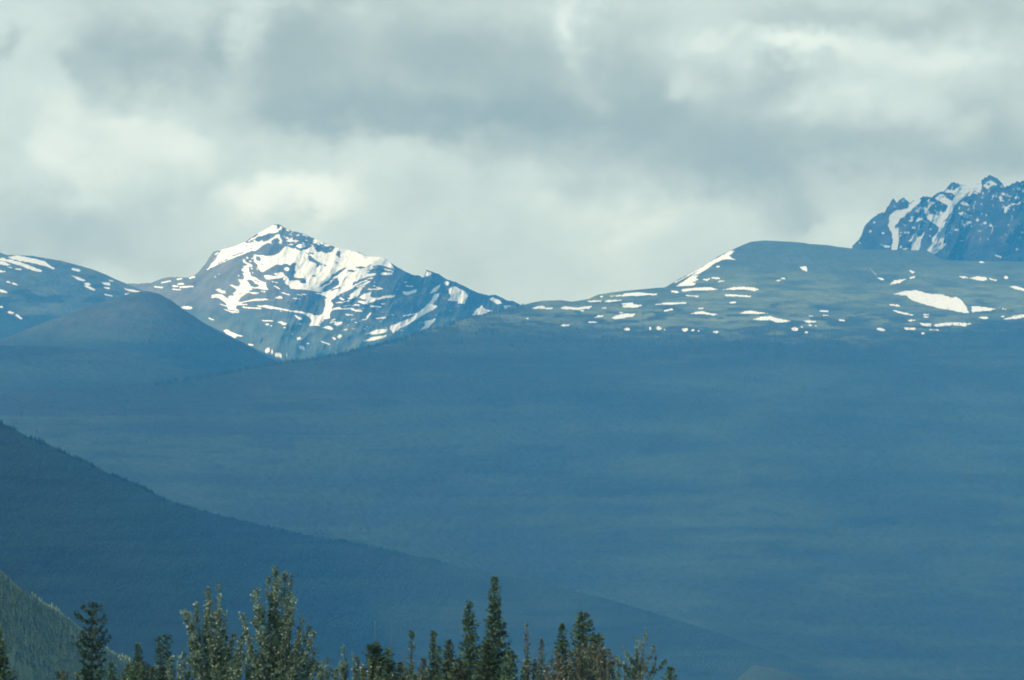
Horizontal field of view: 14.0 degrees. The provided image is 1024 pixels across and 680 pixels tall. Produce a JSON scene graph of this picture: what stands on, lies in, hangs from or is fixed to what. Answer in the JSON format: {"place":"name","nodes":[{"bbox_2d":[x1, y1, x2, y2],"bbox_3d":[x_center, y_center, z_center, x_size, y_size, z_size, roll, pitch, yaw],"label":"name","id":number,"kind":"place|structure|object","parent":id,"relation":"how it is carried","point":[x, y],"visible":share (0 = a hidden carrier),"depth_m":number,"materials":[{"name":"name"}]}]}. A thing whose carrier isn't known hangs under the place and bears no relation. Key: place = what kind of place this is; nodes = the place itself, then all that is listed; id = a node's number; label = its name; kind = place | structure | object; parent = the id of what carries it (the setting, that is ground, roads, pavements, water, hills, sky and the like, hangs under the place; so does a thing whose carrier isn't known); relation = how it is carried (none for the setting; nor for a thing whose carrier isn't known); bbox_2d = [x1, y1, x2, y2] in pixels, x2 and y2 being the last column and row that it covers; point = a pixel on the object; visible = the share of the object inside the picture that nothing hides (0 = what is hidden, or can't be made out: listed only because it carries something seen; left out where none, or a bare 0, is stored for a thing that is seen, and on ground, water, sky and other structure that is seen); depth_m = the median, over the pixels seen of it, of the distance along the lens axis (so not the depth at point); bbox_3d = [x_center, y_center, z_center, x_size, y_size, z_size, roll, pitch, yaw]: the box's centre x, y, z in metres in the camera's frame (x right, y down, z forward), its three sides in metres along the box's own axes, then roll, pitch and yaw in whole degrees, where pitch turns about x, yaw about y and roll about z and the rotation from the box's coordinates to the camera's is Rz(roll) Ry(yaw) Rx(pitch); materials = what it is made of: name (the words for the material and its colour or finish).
{"place":"outdoors","nodes":[
{"label":"outdoors","id":0,"kind":"place"},
{"bbox_2d":[0,626,18,679],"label":"spruce tree","id":1,"kind":"object","parent":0,"point":[3,665],"visible":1,"depth_m":254.21,"materials":[{"name":"green plant"}]},
{"bbox_2d":[56,670,68,679],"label":"shrub","id":2,"kind":"object","parent":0,"point":[59,675],"visible":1,"depth_m":261.06,"materials":[{"name":"green plant"}]},
{"bbox_2d":[0,570,154,679],"bbox_3d":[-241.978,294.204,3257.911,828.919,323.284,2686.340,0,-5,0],"label":"green hillside","id":3,"kind":"structure","parent":0,"point":[24,668],"depth_m":2540.26,"materials":[{"name":"green plant"}]},
{"bbox_2d":[0,572,148,679],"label":"forest","id":4,"kind":"object","parent":3,"relation":"on","point":[69,628],"visible":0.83,"depth_m":2575.72,"materials":[{"name":"green plant"}]},
{"bbox_2d":[74,668,98,679],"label":"shrub","id":5,"kind":"object","parent":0,"point":[83,677],"visible":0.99,"depth_m":245.45,"materials":[{"name":"green plant"}]},
{"bbox_2d":[72,600,111,679],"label":"pine tree","id":6,"kind":"object","parent":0,"point":[93,650],"visible":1,"depth_m":244.22,"materials":[{"name":"green plant"}]},
{"bbox_2d":[0,345,211,393],"bbox_3d":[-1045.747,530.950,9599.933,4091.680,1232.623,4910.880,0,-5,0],"label":"wooded spur","id":7,"kind":"structure","parent":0,"point":[26,368],"depth_m":10080.64,"materials":[{"name":"plant"}]},
{"bbox_2d":[104,661,118,679],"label":"spruce tree","id":8,"kind":"object","parent":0,"point":[110,670],"visible":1,"depth_m":279.05,"materials":[{"name":"green plant"}]},
{"bbox_2d":[120,664,130,679],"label":"spruce tree","id":9,"kind":"object","parent":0,"point":[127,668],"visible":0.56,"depth_m":274.13,"materials":[{"name":"green plant"}]},
{"bbox_2d":[0,291,274,372],"bbox_3d":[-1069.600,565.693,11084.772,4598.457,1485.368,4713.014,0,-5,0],"label":"round topped hill","id":10,"kind":"structure","parent":0,"point":[155,326],"depth_m":11371.71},
{"bbox_2d":[125,642,149,679],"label":"spruce tree","id":11,"kind":"object","parent":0,"point":[137,658],"visible":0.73,"depth_m":261.22,"materials":[{"name":"green plant"}]},
{"bbox_2d":[0,253,282,361],"bbox_3d":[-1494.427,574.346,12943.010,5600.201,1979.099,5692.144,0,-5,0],"label":"snow patched hill","id":12,"kind":"structure","parent":0,"point":[35,291],"depth_m":13981.86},
{"bbox_2d":[130,661,155,679],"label":"shrub","id":13,"kind":"object","parent":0,"point":[151,669],"visible":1,"depth_m":245.05,"materials":[{"name":"green plant"}]},
{"bbox_2d":[153,635,167,679],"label":"pine tree","id":14,"kind":"object","parent":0,"point":[158,649],"visible":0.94,"depth_m":248.27,"materials":[{"name":"green plant"}]},
{"bbox_2d":[155,634,175,679],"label":"pine tree","id":15,"kind":"object","parent":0,"point":[163,669],"visible":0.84,"depth_m":247.26,"materials":[{"name":"green plant"}]},
{"bbox_2d":[165,649,198,679],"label":"poplar tree","id":16,"kind":"object","parent":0,"point":[187,675],"visible":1,"depth_m":239.17,"materials":[{"name":"green plant"}]},
{"bbox_2d":[180,584,246,679],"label":"poplar tree","id":17,"kind":"object","parent":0,"point":[213,654],"visible":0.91,"depth_m":243.34,"materials":[{"name":"green plant"}]},
{"bbox_2d":[215,656,262,679],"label":"shrub","id":18,"kind":"object","parent":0,"point":[247,675],"visible":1,"depth_m":237.32,"materials":[{"name":"green plant"}]},
{"bbox_2d":[238,565,319,679],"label":"poplar tree","id":19,"kind":"object","parent":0,"point":[268,654],"visible":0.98,"depth_m":239.21,"materials":[{"name":"green plant"}]},
{"bbox_2d":[275,654,319,679],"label":"shrub","id":20,"kind":"object","parent":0,"point":[315,667],"visible":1,"depth_m":237.38,"materials":[{"name":"green plant"}]},
{"bbox_2d":[128,224,519,360],"bbox_3d":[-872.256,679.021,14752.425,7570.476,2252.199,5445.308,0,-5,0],"label":"snowy mountain","id":21,"kind":"structure","parent":0,"point":[278,291],"depth_m":14744.51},
{"bbox_2d":[314,656,338,679],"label":"poplar tree","id":22,"kind":"object","parent":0,"point":[331,670],"visible":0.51,"depth_m":261.26,"materials":[{"name":"green plant"}]},
{"bbox_2d":[317,663,347,679],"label":"shrub","id":23,"kind":"object","parent":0,"point":[327,675],"visible":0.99,"depth_m":247.13,"materials":[{"name":"green plant"}]},
{"bbox_2d":[338,644,348,679],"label":"poplar tree","id":24,"kind":"object","parent":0,"point":[342,664],"visible":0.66,"depth_m":259.29,"materials":[{"name":"green plant"}]},
{"bbox_2d":[350,652,365,679],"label":"poplar tree","id":25,"kind":"object","parent":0,"point":[356,672],"visible":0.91,"depth_m":257.26,"materials":[{"name":"green plant"}]},
{"bbox_2d":[356,641,389,679],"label":"spruce tree","id":26,"kind":"object","parent":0,"point":[376,649],"visible":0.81,"depth_m":257.10,"materials":[{"name":"green plant"}]},
{"bbox_2d":[359,659,386,679],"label":"shrub","id":27,"kind":"object","parent":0,"point":[369,673],"visible":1,"depth_m":246.37,"materials":[{"name":"green plant"}]},
{"bbox_2d":[382,648,399,679],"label":"spruce tree","id":28,"kind":"object","parent":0,"point":[391,666],"visible":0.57,"depth_m":261.15,"materials":[{"name":"green plant"}]},
{"bbox_2d":[391,662,406,679],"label":"spruce tree","id":29,"kind":"object","parent":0,"point":[399,676],"visible":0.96,"depth_m":257.15,"materials":[{"name":"green plant"}]},
{"bbox_2d":[404,630,417,679],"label":"spruce tree","id":30,"kind":"object","parent":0,"point":[411,634],"visible":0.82,"depth_m":274.25,"materials":[{"name":"green plant"}]},
{"bbox_2d":[0,424,833,679],"bbox_3d":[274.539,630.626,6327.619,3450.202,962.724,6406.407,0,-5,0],"label":"wooded ridge","id":31,"kind":"structure","parent":0,"point":[144,566],"depth_m":6434.19,"materials":[{"name":"plant"}]},
{"bbox_2d":[0,419,440,563],"bbox_3d":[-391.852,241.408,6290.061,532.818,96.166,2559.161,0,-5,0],"label":"forest","id":32,"kind":"object","parent":31,"relation":"on","point":[124,479],"visible":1,"depth_m":6419.07,"materials":[{"name":"plant"}]},
{"bbox_2d":[404,663,429,679],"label":"shrub","id":33,"kind":"object","parent":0,"point":[413,677],"visible":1,"depth_m":245.17,"materials":[{"name":"green plant"}]},
{"bbox_2d":[418,657,430,679],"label":"spruce tree","id":34,"kind":"object","parent":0,"point":[423,665],"visible":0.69,"depth_m":284.08,"materials":[{"name":"green plant"}]},
{"bbox_2d":[423,630,439,679],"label":"spruce tree","id":35,"kind":"object","parent":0,"point":[433,671],"visible":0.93,"depth_m":269.19,"materials":[{"name":"green plant"}]},
{"bbox_2d":[434,645,443,679],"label":"spruce tree","id":36,"kind":"object","parent":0,"point":[438,651],"visible":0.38,"depth_m":284.20,"materials":[{"name":"green plant"}]},
{"bbox_2d":[436,639,458,679],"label":"spruce tree","id":37,"kind":"object","parent":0,"point":[445,664],"visible":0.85,"depth_m":261.17,"materials":[{"name":"green plant"}]},
{"bbox_2d":[447,657,470,679],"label":"spruce tree","id":38,"kind":"object","parent":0,"point":[460,673],"visible":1,"depth_m":244.17,"materials":[{"name":"green plant"}]},
{"bbox_2d":[451,600,482,679],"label":"spruce tree","id":39,"kind":"object","parent":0,"point":[471,655],"visible":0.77,"depth_m":254.26,"materials":[{"name":"green plant"}]},
{"bbox_2d":[473,642,499,679],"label":"spruce tree","id":40,"kind":"object","parent":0,"point":[487,670],"visible":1,"depth_m":239.17,"materials":[{"name":"green plant"}]},
{"bbox_2d":[466,576,516,679],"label":"spruce tree","id":41,"kind":"object","parent":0,"point":[493,632],"visible":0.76,"depth_m":249.34,"materials":[{"name":"green plant"}]},
{"bbox_2d":[493,649,525,679],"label":"spruce tree","id":42,"kind":"object","parent":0,"point":[508,670],"visible":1,"depth_m":242.24,"materials":[{"name":"green plant"}]},
{"bbox_2d":[0,240,1023,679],"bbox_3d":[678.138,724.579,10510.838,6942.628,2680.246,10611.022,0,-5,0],"label":"forested bench and dome","id":43,"kind":"object","parent":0,"point":[870,536],"visible":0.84,"depth_m":9611.92,"materials":[{"name":"plant"}]},
{"bbox_2d":[0,303,1023,460],"bbox_3d":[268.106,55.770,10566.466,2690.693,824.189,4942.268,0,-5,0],"label":"forest","id":44,"kind":"object","parent":43,"relation":"on","point":[395,340],"visible":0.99,"depth_m":10912.13,"materials":[{"name":"plant"}]},
{"bbox_2d":[0,0,1023,304],"label":"sky","id":45,"kind":"structure","parent":0,"point":[518,151],"materials":[{"name":"grey"}]},
{"bbox_2d":[520,623,534,678],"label":"spruce tree","id":46,"kind":"object","parent":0,"point":[525,637],"visible":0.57,"depth_m":299.22,"materials":[{"name":"green plant"}]},
{"bbox_2d":[520,658,542,679],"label":"shrub","id":47,"kind":"object","parent":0,"point":[527,669],"visible":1,"depth_m":243.26,"materials":[{"name":"green plant"}]},
{"bbox_2d":[535,638,549,679],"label":"spruce tree","id":48,"kind":"object","parent":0,"point":[541,654],"visible":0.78,"depth_m":299.13,"materials":[{"name":"green plant"}]},
{"bbox_2d":[544,652,565,679],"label":"shrub","id":49,"kind":"object","parent":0,"point":[556,668],"visible":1,"depth_m":245.98,"materials":[{"name":"green plant"}]},
{"bbox_2d":[549,623,573,679],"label":"spruce tree","id":50,"kind":"object","parent":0,"point":[562,644],"visible":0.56,"depth_m":267.24,"materials":[{"name":"green plant"}]},
{"bbox_2d":[558,642,595,679],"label":"shrub","id":51,"kind":"object","parent":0,"point":[578,667],"visible":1,"depth_m":245.41,"materials":[{"name":"green plant"}]},
{"bbox_2d":[565,611,597,679],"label":"spruce tree","id":52,"kind":"object","parent":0,"point":[582,636],"visible":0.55,"depth_m":261.32,"materials":[{"name":"green plant"}]},
{"bbox_2d":[581,632,614,679],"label":"spruce tree","id":53,"kind":"object","parent":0,"point":[597,638],"visible":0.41,"depth_m":257.12,"materials":[{"name":"green plant"}]},
{"bbox_2d":[591,642,615,679],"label":"shrub","id":54,"kind":"object","parent":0,"point":[605,673],"visible":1,"depth_m":247.26,"materials":[{"name":"green plant"}]},
{"bbox_2d":[608,659,638,679],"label":"shrub","id":55,"kind":"object","parent":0,"point":[628,672],"visible":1,"depth_m":246.07,"materials":[{"name":"green plant"}]},
{"bbox_2d":[614,627,667,679],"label":"poplar tree","id":56,"kind":"object","parent":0,"point":[640,674],"visible":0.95,"depth_m":251.26,"materials":[{"name":"green plant"}]},
{"bbox_2d":[661,666,678,679],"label":"spruce tree","id":57,"kind":"object","parent":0,"point":[669,670],"visible":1,"depth_m":249.17,"materials":[{"name":"green plant"}]},
{"bbox_2d":[737,665,806,679],"bbox_3d":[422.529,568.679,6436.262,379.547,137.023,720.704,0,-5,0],"label":"grassy mound","id":58,"kind":"object","parent":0,"point":[756,672],"visible":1,"depth_m":6486.98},
{"bbox_2d":[852,175,1023,261],"bbox_3d":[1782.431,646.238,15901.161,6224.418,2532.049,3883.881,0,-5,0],"label":"rocky mountain","id":59,"kind":"structure","parent":0,"point":[983,220],"depth_m":15807.92,"materials":[{"name":"blue stone"}]}
]}

